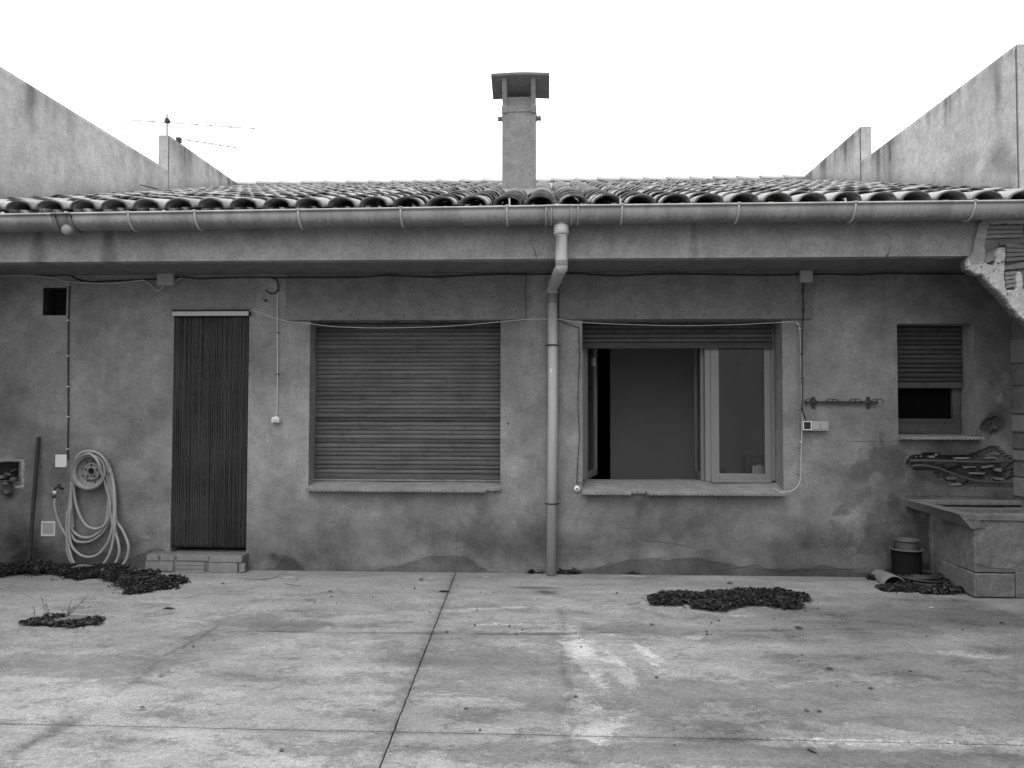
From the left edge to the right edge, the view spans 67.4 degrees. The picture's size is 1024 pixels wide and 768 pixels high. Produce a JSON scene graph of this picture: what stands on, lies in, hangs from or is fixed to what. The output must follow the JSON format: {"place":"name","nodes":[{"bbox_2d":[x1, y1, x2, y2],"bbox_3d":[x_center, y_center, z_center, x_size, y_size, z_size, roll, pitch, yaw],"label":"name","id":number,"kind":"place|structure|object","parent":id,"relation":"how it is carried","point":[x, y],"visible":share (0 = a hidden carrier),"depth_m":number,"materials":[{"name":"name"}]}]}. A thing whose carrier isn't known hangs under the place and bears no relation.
{"place":"outdoors","nodes":[
{"label":"outdoors","id":0,"kind":"place"},
{"bbox_2d":[0,569,1023,767],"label":"yard floor","id":1,"kind":"structure","parent":0,"point":[261,673],"depth_m":4.00,"materials":[{"name":"concrete"}]},
{"bbox_2d":[41,597,48,616],"bbox_3d":[-3.103,1.476,5.088,0.076,0.138,0.035,0,-2,17],"label":"weed","id":2,"kind":"object","parent":1,"relation":"on","point":[44,605],"visible":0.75,"depth_m":5.09,"materials":[{"name":"grey plant"}]},
{"bbox_2d":[18,611,105,627],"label":"leaf litter","id":3,"kind":"object","parent":1,"relation":"on","point":[97,619],"visible":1,"depth_m":4.90,"materials":[{"name":"black plant"}]},
{"bbox_2d":[43,615,94,623],"bbox_3d":[-2.853,1.529,4.987,0.350,0.011,0.176,0,-2,2],"label":"drain grate","id":4,"kind":"object","parent":1,"relation":"on","point":[73,616],"visible":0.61,"depth_m":5.02,"materials":[{"name":"grey metal"}]},
{"bbox_2d":[61,593,89,615],"bbox_3d":[-2.880,1.458,5.062,0.214,0.173,0.052,0,-2,2],"label":"weed","id":5,"kind":"object","parent":4,"relation":"on","point":[68,613],"visible":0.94,"depth_m":5.06,"materials":[{"name":"grey plant"}]},
{"bbox_2d":[0,559,190,594],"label":"leaf litter","id":6,"kind":"object","parent":1,"relation":"on","point":[137,581],"visible":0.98,"depth_m":6.24,"materials":[{"name":"black plant"}]},
{"bbox_2d":[27,437,40,560],"bbox_3d":[-4.117,0.985,6.615,0.026,1.059,0.106,0,-2,6],"label":"iron bar","id":7,"kind":"object","parent":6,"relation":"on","point":[33,502],"visible":0.93,"depth_m":6.60,"materials":[{"name":"black metal"}]},
{"bbox_2d":[71,565,89,567],"bbox_3d":[-3.542,1.498,6.321,0.170,0.021,0.034,1,-2,-20],"label":"dry leaf","id":8,"kind":"object","parent":6,"relation":"on","point":[76,566],"visible":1,"depth_m":6.31,"materials":[{"name":"grey plant"}]},
{"bbox_2d":[0,67,236,198],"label":"boundary wall","id":9,"kind":"structure","parent":1,"relation":"on","point":[49,146],"depth_m":7.88,"materials":[{"name":"grey concrete"}]},
{"bbox_2d":[0,72,1023,576],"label":"house","id":10,"kind":"structure","parent":1,"relation":"on","point":[404,434],"depth_m":6.54,"materials":[{"name":"paint"}]},
{"bbox_2d":[49,484,63,497],"bbox_3d":[-3.932,0.922,6.624,0.112,0.123,0.079,1,-2,-27],"label":"tap","id":11,"kind":"object","parent":10,"relation":"attached to","point":[54,491],"visible":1,"depth_m":6.60,"materials":[{"name":"metal"}]},
{"bbox_2d":[55,455,66,466],"bbox_3d":[-3.922,0.670,6.683,0.101,0.109,0.016,0,-2,2],"label":"cover plate","id":12,"kind":"object","parent":10,"relation":"attached to","point":[60,460],"visible":1,"depth_m":6.67,"materials":[{"name":"white plastic"}]},
{"bbox_2d":[66,283,70,459],"bbox_3d":[-3.867,-0.113,6.700,0.044,1.540,0.020,0,-2,2],"label":"power cable","id":13,"kind":"object","parent":10,"relation":"attached to","point":[68,355],"visible":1,"depth_m":6.69,"materials":[{"name":"black plastic"}]},
{"bbox_2d":[0,275,163,290],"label":"bell cable","id":14,"kind":"object","parent":10,"relation":"attached to","point":[85,282],"visible":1,"depth_m":6.71,"materials":[{"name":"white plastic"}]},
{"bbox_2d":[70,454,110,489],"bbox_3d":[-3.613,0.750,6.597,0.308,0.308,0.107,0,-2,2],"label":"wheel rim","id":15,"kind":"object","parent":10,"relation":"attached to","point":[85,472],"visible":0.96,"depth_m":6.59,"materials":[{"name":"paint"}]},
{"bbox_2d":[53,450,129,566],"bbox_3d":[-3.600,1.085,6.573,0.680,1.042,0.117,0,-2,2],"label":"garden hose","id":16,"kind":"object","parent":15,"relation":"hanging from","point":[111,507],"visible":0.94,"depth_m":6.58,"materials":[{"name":"rubber"}]},
{"bbox_2d":[33,275,155,281],"bbox_3d":[-3.893,-0.926,6.728,1.589,0.076,0.020,0,-2,2],"label":"power cable","id":17,"kind":"object","parent":10,"relation":"attached to","point":[80,280],"visible":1,"depth_m":6.71,"materials":[{"name":"black rubber"}]},
{"bbox_2d":[157,273,176,285],"bbox_3d":[-2.994,-0.905,6.662,0.149,0.106,0.076,0,-2,2],"label":"junction box","id":18,"kind":"object","parent":10,"relation":"attached to","point":[166,279],"visible":1,"depth_m":6.62,"materials":[{"name":"grey plastic"}]},
{"bbox_2d":[119,109,260,134],"bbox_3d":[-4.490,-3.576,10.501,1.943,0.518,0.504,0,-2,-3],"label":"antenna","id":19,"kind":"object","parent":10,"relation":"on","point":[167,121],"visible":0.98,"depth_m":10.50,"materials":[{"name":"metal"}]},
{"bbox_2d":[173,137,238,148],"bbox_3d":[-4.405,-3.476,11.079,0.928,0.059,0.129,1,-2,-21],"label":"antenna","id":20,"kind":"object","parent":10,"relation":"attached to","point":[208,143],"visible":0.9,"depth_m":11.09,"materials":[{"name":"metal"}]},
{"bbox_2d":[171,309,250,547],"bbox_3d":[-2.605,0.393,6.688,0.685,2.070,0.162,0,-2,2],"label":"doorway","id":21,"kind":"structure","parent":10,"relation":"in","point":[211,394],"depth_m":6.65,"materials":[{"name":"fabric"}]},
{"bbox_2d":[258,292,265,299],"bbox_3d":[-2.168,-0.762,6.648,0.072,0.078,0.022,0,-2,2],"label":"old lamp fixing","id":22,"kind":"object","parent":10,"relation":"attached to","point":[261,295],"visible":1,"depth_m":6.65,"materials":[{"name":"paint"}]},
{"bbox_2d":[266,278,278,293],"bbox_3d":[-2.069,-0.850,6.633,0.118,0.147,0.012,0,-2,2],"label":"power cable","id":23,"kind":"object","parent":10,"relation":"attached to","point":[277,289],"visible":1,"depth_m":6.63,"materials":[{"name":"black rubber"}]},
{"bbox_2d":[271,416,280,422],"bbox_3d":[-2.025,0.303,6.586,0.068,0.060,0.062,0,-2,2],"label":"light switch","id":24,"kind":"object","parent":10,"relation":"attached to","point":[276,419],"visible":1,"depth_m":6.56,"materials":[{"name":"white plastic"}]},
{"bbox_2d":[276,278,278,414],"bbox_3d":[-2.037,-0.328,6.628,0.053,1.195,0.020,0,-2,2],"label":"switch cable","id":25,"kind":"object","parent":10,"relation":"attached to","point":[277,332],"visible":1,"depth_m":6.62,"materials":[{"name":"grey plastic"}]},
{"bbox_2d":[305,323,500,492],"bbox_3d":[-0.917,0.193,6.686,1.655,1.467,0.375,0,-2,2],"label":"window","id":26,"kind":"structure","parent":10,"relation":"in","point":[398,409],"depth_m":6.75,"materials":[{"name":"grey plastic"}]},
{"bbox_2d":[175,273,798,278],"bbox_3d":[-0.256,-0.923,6.538,5.332,0.040,0.020,0,-2,2],"label":"power cable","id":27,"kind":"object","parent":10,"relation":"attached to","point":[507,274],"visible":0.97,"depth_m":6.52,"materials":[{"name":"black rubber"}]},
{"bbox_2d":[249,310,795,327],"bbox_3d":[0.050,-0.552,6.486,4.621,0.157,0.005,0,-2,2],"label":"clothes line","id":28,"kind":"object","parent":10,"relation":"attached to","point":[528,319],"visible":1,"depth_m":6.48,"materials":[{"name":"grey plastic"}]},
{"bbox_2d":[558,308,579,472],"bbox_3d":[0.484,0.037,6.503,0.182,1.600,0.006,0,-2,2],"label":"thin wire","id":29,"kind":"object","parent":10,"relation":"attached to","point":[578,387],"visible":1,"depth_m":6.50,"materials":[{"name":"black rubber"}]},
{"bbox_2d":[582,322,785,495],"bbox_3d":[1.447,0.209,6.853,1.679,1.482,0.914,0,-2,2],"label":"window","id":30,"kind":"structure","parent":10,"relation":"in","point":[706,341],"depth_m":6.66,"materials":[{"name":"grey plastic"}]},
{"bbox_2d":[773,322,801,491],"bbox_3d":[2.298,0.189,6.408,0.252,1.426,0.020,0,-2,2],"label":"clothes line","id":31,"kind":"object","parent":10,"relation":"attached to","point":[799,329],"visible":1,"depth_m":6.40,"materials":[{"name":"white plastic"}]},
{"bbox_2d":[800,283,805,419],"bbox_3d":[2.421,-0.273,6.393,0.045,1.150,0.020,0,-2,2],"label":"power cable","id":32,"kind":"object","parent":10,"relation":"attached to","point":[802,353],"visible":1,"depth_m":6.38,"materials":[{"name":"plastic"}]},
{"bbox_2d":[799,270,812,282],"bbox_3d":[2.454,-0.897,6.426,0.106,0.104,0.076,0,-2,2],"label":"junction box","id":33,"kind":"object","parent":10,"relation":"attached to","point":[805,276],"visible":1,"depth_m":6.39,"materials":[{"name":"grey plastic"}]},
{"bbox_2d":[801,421,828,429],"bbox_3d":[2.521,0.347,6.392,0.212,0.077,0.054,0,-2,2],"label":"socket box","id":34,"kind":"object","parent":10,"relation":"attached to","point":[814,425],"visible":1,"depth_m":6.37,"materials":[{"name":"grey plastic"}]},
{"bbox_2d":[804,397,883,407],"bbox_3d":[2.754,0.153,6.353,0.655,0.097,0.122,0,-2,2],"label":"tool rack","id":35,"kind":"object","parent":10,"relation":"attached to","point":[813,402],"visible":1,"depth_m":6.39,"materials":[{"name":"metal"}]},
{"bbox_2d":[813,273,964,274],"bbox_3d":[3.213,-0.920,6.417,1.366,0.022,0.012,0,-2,2],"label":"power cable","id":36,"kind":"object","parent":10,"relation":"attached to","point":[890,273],"visible":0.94,"depth_m":6.41,"materials":[{"name":"black rubber"}]},
{"bbox_2d":[897,326,983,439],"bbox_3d":[3.543,-0.014,6.500,0.657,0.969,0.375,0,-2,2],"label":"window","id":37,"kind":"structure","parent":10,"relation":"in","point":[929,358],"depth_m":6.58,"materials":[{"name":"grey plastic"}]},
{"bbox_2d":[909,459,1012,463],"bbox_3d":[3.711,0.639,6.348,0.831,0.037,0.026,0,-2,2],"label":"lead pipe","id":38,"kind":"object","parent":10,"relation":"attached to","point":[962,461],"visible":1,"depth_m":6.34,"materials":[{"name":"grey metal"}]},
{"bbox_2d":[911,464,1012,483],"bbox_3d":[3.715,0.744,6.344,0.815,0.159,0.021,0,-2,2],"label":"lead pipe","id":39,"kind":"object","parent":10,"relation":"attached to","point":[963,477],"visible":1,"depth_m":6.33,"materials":[{"name":"grey metal"}]},
{"bbox_2d":[527,569,543,573],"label":"leaf litter","id":40,"kind":"object","parent":1,"relation":"on","point":[531,571],"visible":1,"depth_m":6.47,"materials":[{"name":"black plant"}]},
{"bbox_2d":[556,566,580,573],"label":"leaf litter","id":41,"kind":"object","parent":1,"relation":"on","point":[574,570],"visible":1,"depth_m":6.45,"materials":[{"name":"grey plant"}]},
{"bbox_2d":[644,586,818,611],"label":"leaf litter","id":42,"kind":"object","parent":1,"relation":"on","point":[722,599],"visible":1,"depth_m":5.46,"materials":[{"name":"black plant"}]},
{"bbox_2d":[806,746,816,752],"bbox_3d":[1.213,1.477,3.109,0.033,0.008,0.054,0,-2,2],"label":"dry leaf","id":43,"kind":"object","parent":1,"relation":"on","point":[812,749],"visible":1,"depth_m":3.11,"materials":[{"name":"grey plant"}]},
{"bbox_2d":[871,569,904,583],"bbox_3d":[3.026,1.556,6.278,0.176,0.072,0.465,0,-2,2],"label":"loose tile","id":44,"kind":"object","parent":1,"relation":"on","point":[882,577],"visible":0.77,"depth_m":6.16,"materials":[{"name":"ceramic"}]},
{"bbox_2d":[888,545,923,581],"bbox_3d":[3.177,1.455,6.183,0.260,0.270,0.260,0,-2,2],"label":"plant pot","id":45,"kind":"object","parent":1,"relation":"on","point":[907,562],"visible":0.56,"depth_m":6.09,"materials":[{"name":"black plastic"}]},
{"bbox_2d":[893,537,919,550],"bbox_3d":[3.193,1.364,6.216,0.198,0.217,0.198,0,-2,2],"label":"plant pot","id":46,"kind":"object","parent":45,"relation":"in","point":[904,543],"visible":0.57,"depth_m":6.16,"materials":[{"name":"plastic"}]},
{"bbox_2d":[805,44,1023,507],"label":"boundary wall","id":47,"kind":"structure","parent":1,"relation":"on","point":[970,132],"depth_m":7.21,"materials":[{"name":"concrete"}]},
{"bbox_2d":[865,574,964,594],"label":"leaf litter","id":48,"kind":"object","parent":1,"relation":"on","point":[906,585],"visible":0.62,"depth_m":5.85,"materials":[{"name":"black plant"}]},
{"bbox_2d":[898,570,953,585],"bbox_3d":[3.274,1.529,6.080,0.402,0.080,0.327,-1,-2,34],"label":"hose coil","id":49,"kind":"object","parent":48,"relation":"on","point":[933,578],"visible":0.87,"depth_m":6.01,"materials":[{"name":"grey rubber"}]},
{"bbox_2d":[904,499,1023,597],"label":"stone trough","id":50,"kind":"object","parent":1,"relation":"on","point":[976,551],"visible":0.95,"depth_m":5.70,"materials":[{"name":"grey stone"}]},
{"bbox_2d":[0,0,1023,181],"label":"sky","id":51,"kind":"structure","parent":0,"point":[338,90],"materials":[{"name":"white"}]},
{"bbox_2d":[741,455,763,472],"bbox_3d":[2.184,0.726,6.892,0.211,0.170,0.140,0,-2,2],"label":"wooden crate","id":52,"kind":"object","parent":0,"point":[749,462],"visible":0.43,"depth_m":6.86,"materials":[{"name":"grey wood"}]},
{"bbox_2d":[752,464,763,472],"bbox_3d":[2.169,0.759,6.769,0.100,0.097,0.015,0,-2,2],"label":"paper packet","id":53,"kind":"object","parent":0,"point":[758,468],"visible":0.62,"depth_m":6.76}
]}

